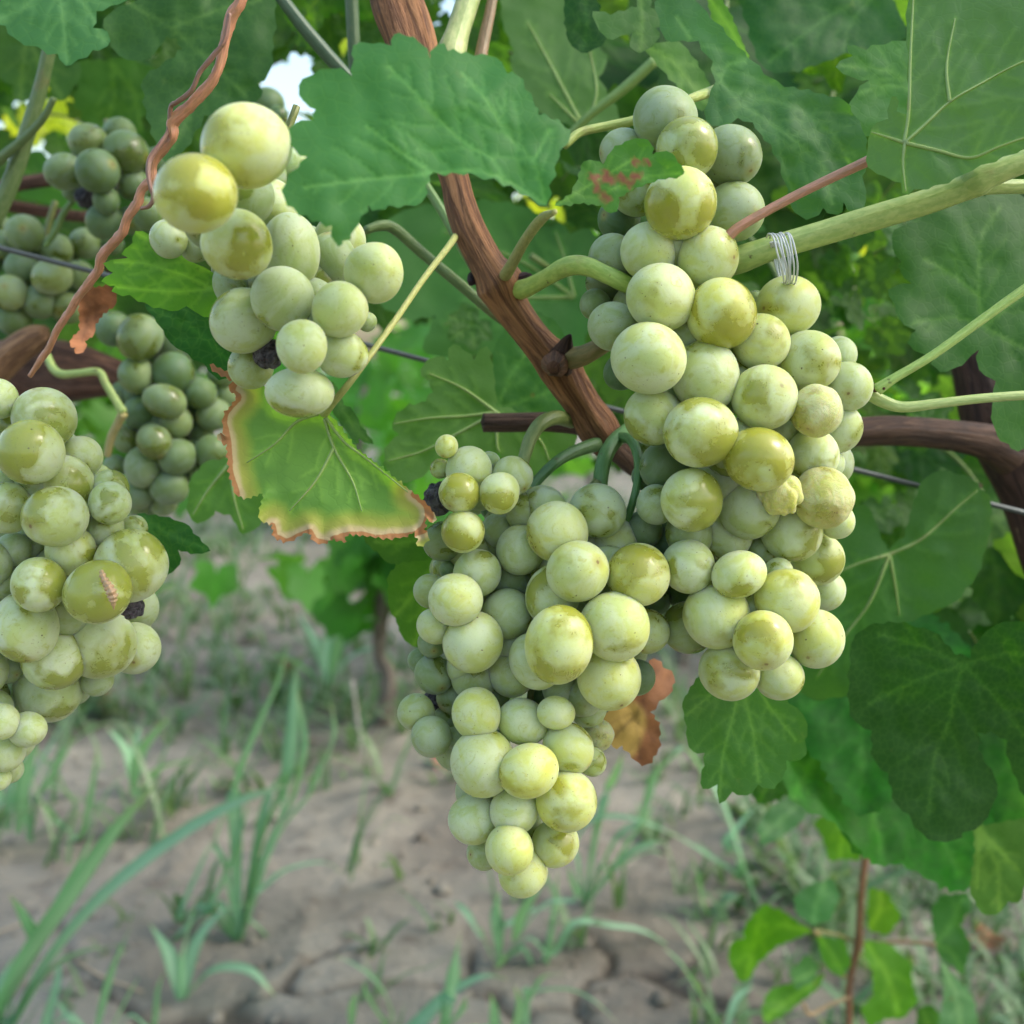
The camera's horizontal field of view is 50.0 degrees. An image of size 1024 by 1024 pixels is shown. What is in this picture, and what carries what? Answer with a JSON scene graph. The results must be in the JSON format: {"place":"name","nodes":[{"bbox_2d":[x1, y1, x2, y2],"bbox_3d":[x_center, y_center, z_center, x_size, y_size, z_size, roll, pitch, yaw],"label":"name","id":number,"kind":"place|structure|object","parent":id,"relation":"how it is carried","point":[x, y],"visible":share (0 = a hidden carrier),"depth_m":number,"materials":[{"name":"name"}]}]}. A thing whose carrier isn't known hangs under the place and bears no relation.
{"place":"outdoors","nodes":[
{"label":"outdoors","id":0,"kind":"place"},
{"bbox_2d":[0,0,876,358],"label":"sky","id":1,"kind":"structure","parent":0,"point":[285,78],"materials":[{"name":"white"}]},
{"bbox_2d":[0,359,1023,1023],"bbox_3d":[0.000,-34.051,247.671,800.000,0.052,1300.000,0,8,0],"label":"ground","id":2,"kind":"structure","parent":0,"point":[310,917],"depth_m":1.56,"materials":[{"name":"soil"}]},
{"bbox_2d":[0,923,20,931],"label":"straw","id":3,"kind":"object","parent":2,"relation":"on","point":[11,927],"visible":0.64,"depth_m":1.44,"materials":[{"name":"beige plant"}]},
{"bbox_2d":[0,717,145,842],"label":"grass plant","id":4,"kind":"object","parent":2,"relation":"on","point":[18,794],"depth_m":1.70,"materials":[{"name":"green plant"}]},
{"bbox_2d":[87,689,116,713],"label":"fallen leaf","id":5,"kind":"object","parent":2,"relation":"on","point":[110,690],"visible":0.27,"depth_m":2.37,"materials":[{"name":"green plant"}]},
{"bbox_2d":[41,926,164,1023],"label":"grass plant","id":6,"kind":"object","parent":2,"relation":"on","point":[70,1017],"depth_m":1.19,"materials":[{"name":"green plant"}]},
{"bbox_2d":[75,960,143,992],"bbox_3d":[-0.487,0.559,1.322,0.124,0.003,0.008,5,9,32],"label":"straw","id":7,"kind":"object","parent":2,"relation":"on","point":[104,977],"visible":0.94,"depth_m":1.32,"materials":[{"name":"plant"}]},
{"bbox_2d":[0,782,296,1023],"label":"grass plant","id":8,"kind":"object","parent":2,"relation":"on","point":[13,975],"depth_m":1.14,"materials":[{"name":"green plant"}]},
{"bbox_2d":[73,341,224,476],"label":"background vine","id":9,"kind":"object","parent":2,"relation":"on","point":[98,415],"visible":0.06,"depth_m":2.51,"materials":[{"name":"plant"}]},
{"bbox_2d":[106,716,199,798],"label":"grass plant","id":10,"kind":"object","parent":2,"relation":"on","point":[131,760],"depth_m":1.85,"materials":[{"name":"green plant"}]},
{"bbox_2d":[0,0,323,574],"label":"old grapevine","id":11,"kind":"object","parent":2,"relation":"on","point":[65,68],"visible":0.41,"depth_m":0.54,"materials":[{"name":"plant"}]},
{"bbox_2d":[0,200,123,335],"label":"grape bunch","id":12,"kind":"object","parent":11,"relation":"attached to","point":[30,289],"visible":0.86,"depth_m":0.50,"materials":[{"name":"green food"}]},
{"bbox_2d":[0,379,168,790],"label":"grape bunch","id":13,"kind":"object","parent":11,"relation":"hanging from","point":[71,639],"visible":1,"depth_m":0.29,"materials":[{"name":"green food"}]},
{"bbox_2d":[99,570,117,609],"bbox_3d":[-0.101,0.020,0.275,0.006,0.010,0.005,0,8,0],"label":"insect larva","id":14,"kind":"object","parent":13,"relation":"attached to","point":[110,590],"visible":1,"depth_m":0.27},
{"bbox_2d":[43,117,164,239],"bbox_3d":[-0.175,-0.147,0.478,0.052,0.057,0.056,0,8,0],"label":"grape bunch","id":15,"kind":"object","parent":11,"relation":"attached to","point":[97,171],"visible":0.81,"depth_m":0.47,"materials":[{"name":"green food"}]},
{"bbox_2d":[45,311,235,515],"bbox_3d":[-0.158,-0.042,0.480,0.076,0.090,0.064,0,8,0],"label":"grape bunch","id":16,"kind":"object","parent":11,"relation":"hanging from","point":[170,407],"visible":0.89,"depth_m":0.46,"materials":[{"name":"green food"}]},
{"bbox_2d":[255,87,288,124],"bbox_3d":[-0.114,-0.187,0.519,0.027,0.027,0.048,0,8,0],"label":"grape bunch","id":17,"kind":"object","parent":11,"relation":"attached to","point":[271,99],"visible":0.2,"depth_m":0.50,"materials":[{"name":"green food"}]},
{"bbox_2d":[78,331,278,436],"bbox_3d":[-1.648,-0.484,4.733,1.730,1.194,0.846,0,8,0],"label":"background vine","id":18,"kind":"object","parent":2,"relation":"on","point":[199,374],"depth_m":4.57,"materials":[{"name":"plant"}]},
{"bbox_2d":[148,901,275,999],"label":"grass plant","id":19,"kind":"object","parent":2,"relation":"on","point":[180,972],"depth_m":1.30,"materials":[{"name":"green plant"}]},
{"bbox_2d":[171,642,338,941],"bbox_3d":[-0.301,0.400,1.427,0.243,0.532,0.155,3,9,21],"label":"grass plant","id":20,"kind":"object","parent":2,"relation":"on","point":[235,929],"depth_m":1.42,"materials":[{"name":"green plant"}]},
{"bbox_2d":[273,658,292,670],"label":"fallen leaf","id":21,"kind":"object","parent":2,"relation":"on","point":[286,664],"visible":0.21,"depth_m":2.66,"materials":[{"name":"green plant"}]},
{"bbox_2d":[266,610,372,687],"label":"grass plant","id":22,"kind":"object","parent":2,"relation":"on","point":[328,658],"depth_m":2.52,"materials":[{"name":"green plant"}]},
{"bbox_2d":[221,352,428,429],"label":"background vine","id":23,"kind":"object","parent":2,"relation":"on","point":[397,391],"depth_m":7.14,"materials":[{"name":"plant"}]},
{"bbox_2d":[195,365,499,455],"bbox_3d":[-0.695,-0.524,4.583,1.988,1.314,0.721,0,8,0],"label":"background vine","id":24,"kind":"object","parent":2,"relation":"on","point":[377,437],"visible":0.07,"depth_m":4.60,"materials":[{"name":"plant"}]},
{"bbox_2d":[351,681,367,768],"bbox_3d":[-0.280,0.391,2.016,0.029,0.167,0.009,0,8,0],"label":"grass blade","id":25,"kind":"object","parent":2,"relation":"on","point":[357,720],"visible":0.84,"depth_m":2.01,"materials":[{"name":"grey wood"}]},
{"bbox_2d":[336,956,394,1023],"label":"grass plant","id":26,"kind":"object","parent":2,"relation":"on","point":[352,1010],"depth_m":1.18,"materials":[{"name":"green plant"}]},
{"bbox_2d":[155,321,594,726],"bbox_3d":[-0.306,-0.029,2.179,1.091,1.004,0.741,0,8,0],"label":"background vine","id":27,"kind":"object","parent":2,"relation":"on","point":[322,589],"visible":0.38,"depth_m":2.16,"materials":[{"name":"plant"}]},
{"bbox_2d":[408,932,524,1023],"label":"grass plant","id":28,"kind":"object","parent":2,"relation":"on","point":[443,1002],"depth_m":1.14,"materials":[{"name":"green plant"}]},
{"bbox_2d":[384,229,598,484],"bbox_3d":[0.353,-0.534,4.627,1.901,1.322,0.864,0,8,0],"label":"background vine","id":29,"kind":"object","parent":2,"relation":"on","point":[589,478],"depth_m":4.72,"materials":[{"name":"plant"}]},
{"bbox_2d":[0,548,1022,1023],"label":"clods","id":30,"kind":"object","parent":2,"relation":"on","point":[444,888],"visible":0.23,"depth_m":1.42,"materials":[{"name":"soil"}]},
{"bbox_2d":[0,450,1023,1023],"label":"weeds","id":31,"kind":"object","parent":2,"relation":"on","point":[842,876],"visible":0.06,"depth_m":1.75,"materials":[{"name":"green plant"}]},
{"bbox_2d":[453,866,666,968],"bbox_3d":[0.093,0.489,1.383,0.280,0.210,0.191,-4,9,-27],"label":"grass plant","id":32,"kind":"object","parent":2,"relation":"on","point":[499,923],"depth_m":1.37,"materials":[{"name":"green plant"}]},
{"bbox_2d":[102,0,1023,914],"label":"grapevine","id":33,"kind":"object","parent":2,"relation":"on","point":[888,134],"visible":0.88,"depth_m":0.38,"materials":[{"name":"plant"}]},
{"bbox_2d":[70,285,116,353],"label":"dead leaf","id":34,"kind":"object","parent":33,"relation":"attached to","point":[96,303],"visible":0.92,"depth_m":0.34,"materials":[{"name":"brown plant"}]},
{"bbox_2d":[28,0,246,377],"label":"dried tendril","id":35,"kind":"object","parent":33,"relation":"hanging from","point":[177,116],"visible":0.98,"depth_m":0.29},
{"bbox_2d":[149,102,402,417],"bbox_3d":[-0.060,-0.065,0.274,0.060,0.082,0.114,-2,8,-16],"label":"grape bunch","id":36,"kind":"object","parent":33,"relation":"attached to","point":[305,288],"visible":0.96,"depth_m":0.26,"materials":[{"name":"green food"}]},
{"bbox_2d":[0,245,1023,514],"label":"trellis wire","id":37,"kind":"object","parent":33,"relation":"attached to","point":[424,359],"visible":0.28,"depth_m":0.43,"materials":[{"name":"grey metal"}]},
{"bbox_2d":[397,410,670,898],"bbox_3d":[0.008,0.042,0.318,0.080,0.139,0.085,0,8,0],"label":"grape bunch","id":38,"kind":"object","parent":33,"relation":"hanging from","point":[553,602],"visible":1,"depth_m":0.29,"materials":[{"name":"green food"}]},
{"bbox_2d":[603,658,674,765],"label":"dead leaf","id":39,"kind":"object","parent":33,"relation":"hanging from","point":[634,724],"visible":0.8,"depth_m":0.34,"materials":[{"name":"brown plant"}]},
{"bbox_2d":[513,85,873,700],"bbox_3d":[0.052,-0.035,0.309,0.106,0.168,0.078,0,8,0],"label":"grape bunch","id":40,"kind":"object","parent":33,"relation":"hanging from","point":[730,507],"visible":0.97,"depth_m":0.29,"materials":[{"name":"green food"}]},
{"bbox_2d":[766,232,798,284],"bbox_3d":[0.072,-0.068,0.297,0.009,0.014,0.021,0,8,0],"label":"twine tie","id":41,"kind":"object","parent":33,"relation":"attached to","point":[784,268],"visible":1,"depth_m":0.29,"materials":[{"name":"plastic"}]},
{"bbox_2d":[521,974,613,1023],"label":"grass plant","id":42,"kind":"object","parent":2,"relation":"on","point":[528,994],"depth_m":1.19,"materials":[{"name":"green plant"}]},
{"bbox_2d":[357,194,903,667],"bbox_3d":[0.318,-0.188,2.633,1.571,1.192,0.682,0,8,0],"label":"background vine","id":43,"kind":"object","parent":2,"relation":"on","point":[411,376],"visible":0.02,"depth_m":2.63,"materials":[{"name":"plant"}]},
{"bbox_2d":[575,745,687,907],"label":"grass plant","id":44,"kind":"object","parent":2,"relation":"on","point":[597,818],"depth_m":1.50,"materials":[{"name":"green plant"}]},
{"bbox_2d":[665,948,759,1023],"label":"grass plant","id":45,"kind":"object","parent":2,"relation":"on","point":[736,998],"depth_m":1.20,"materials":[{"name":"green plant"}]},
{"bbox_2d":[666,746,761,916],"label":"grass plant","id":46,"kind":"object","parent":2,"relation":"on","point":[728,839],"depth_m":1.49,"materials":[{"name":"green plant"}]},
{"bbox_2d":[728,796,978,1023],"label":"young vine","id":47,"kind":"object","parent":2,"relation":"on","point":[768,928],"visible":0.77,"depth_m":0.81,"materials":[{"name":"green plant"}]},
{"bbox_2d":[830,253,930,505],"bbox_3d":[0.922,-0.194,2.557,1.142,1.224,0.762,0,8,0],"label":"background vine","id":48,"kind":"object","parent":2,"relation":"on","point":[860,488],"visible":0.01,"depth_m":2.51,"materials":[{"name":"plant"}]},
{"bbox_2d":[970,923,1007,949],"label":"fallen leaf","id":49,"kind":"object","parent":2,"relation":"on","point":[990,940],"visible":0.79,"depth_m":1.41,"materials":[{"name":"brown plant"}]}
]}

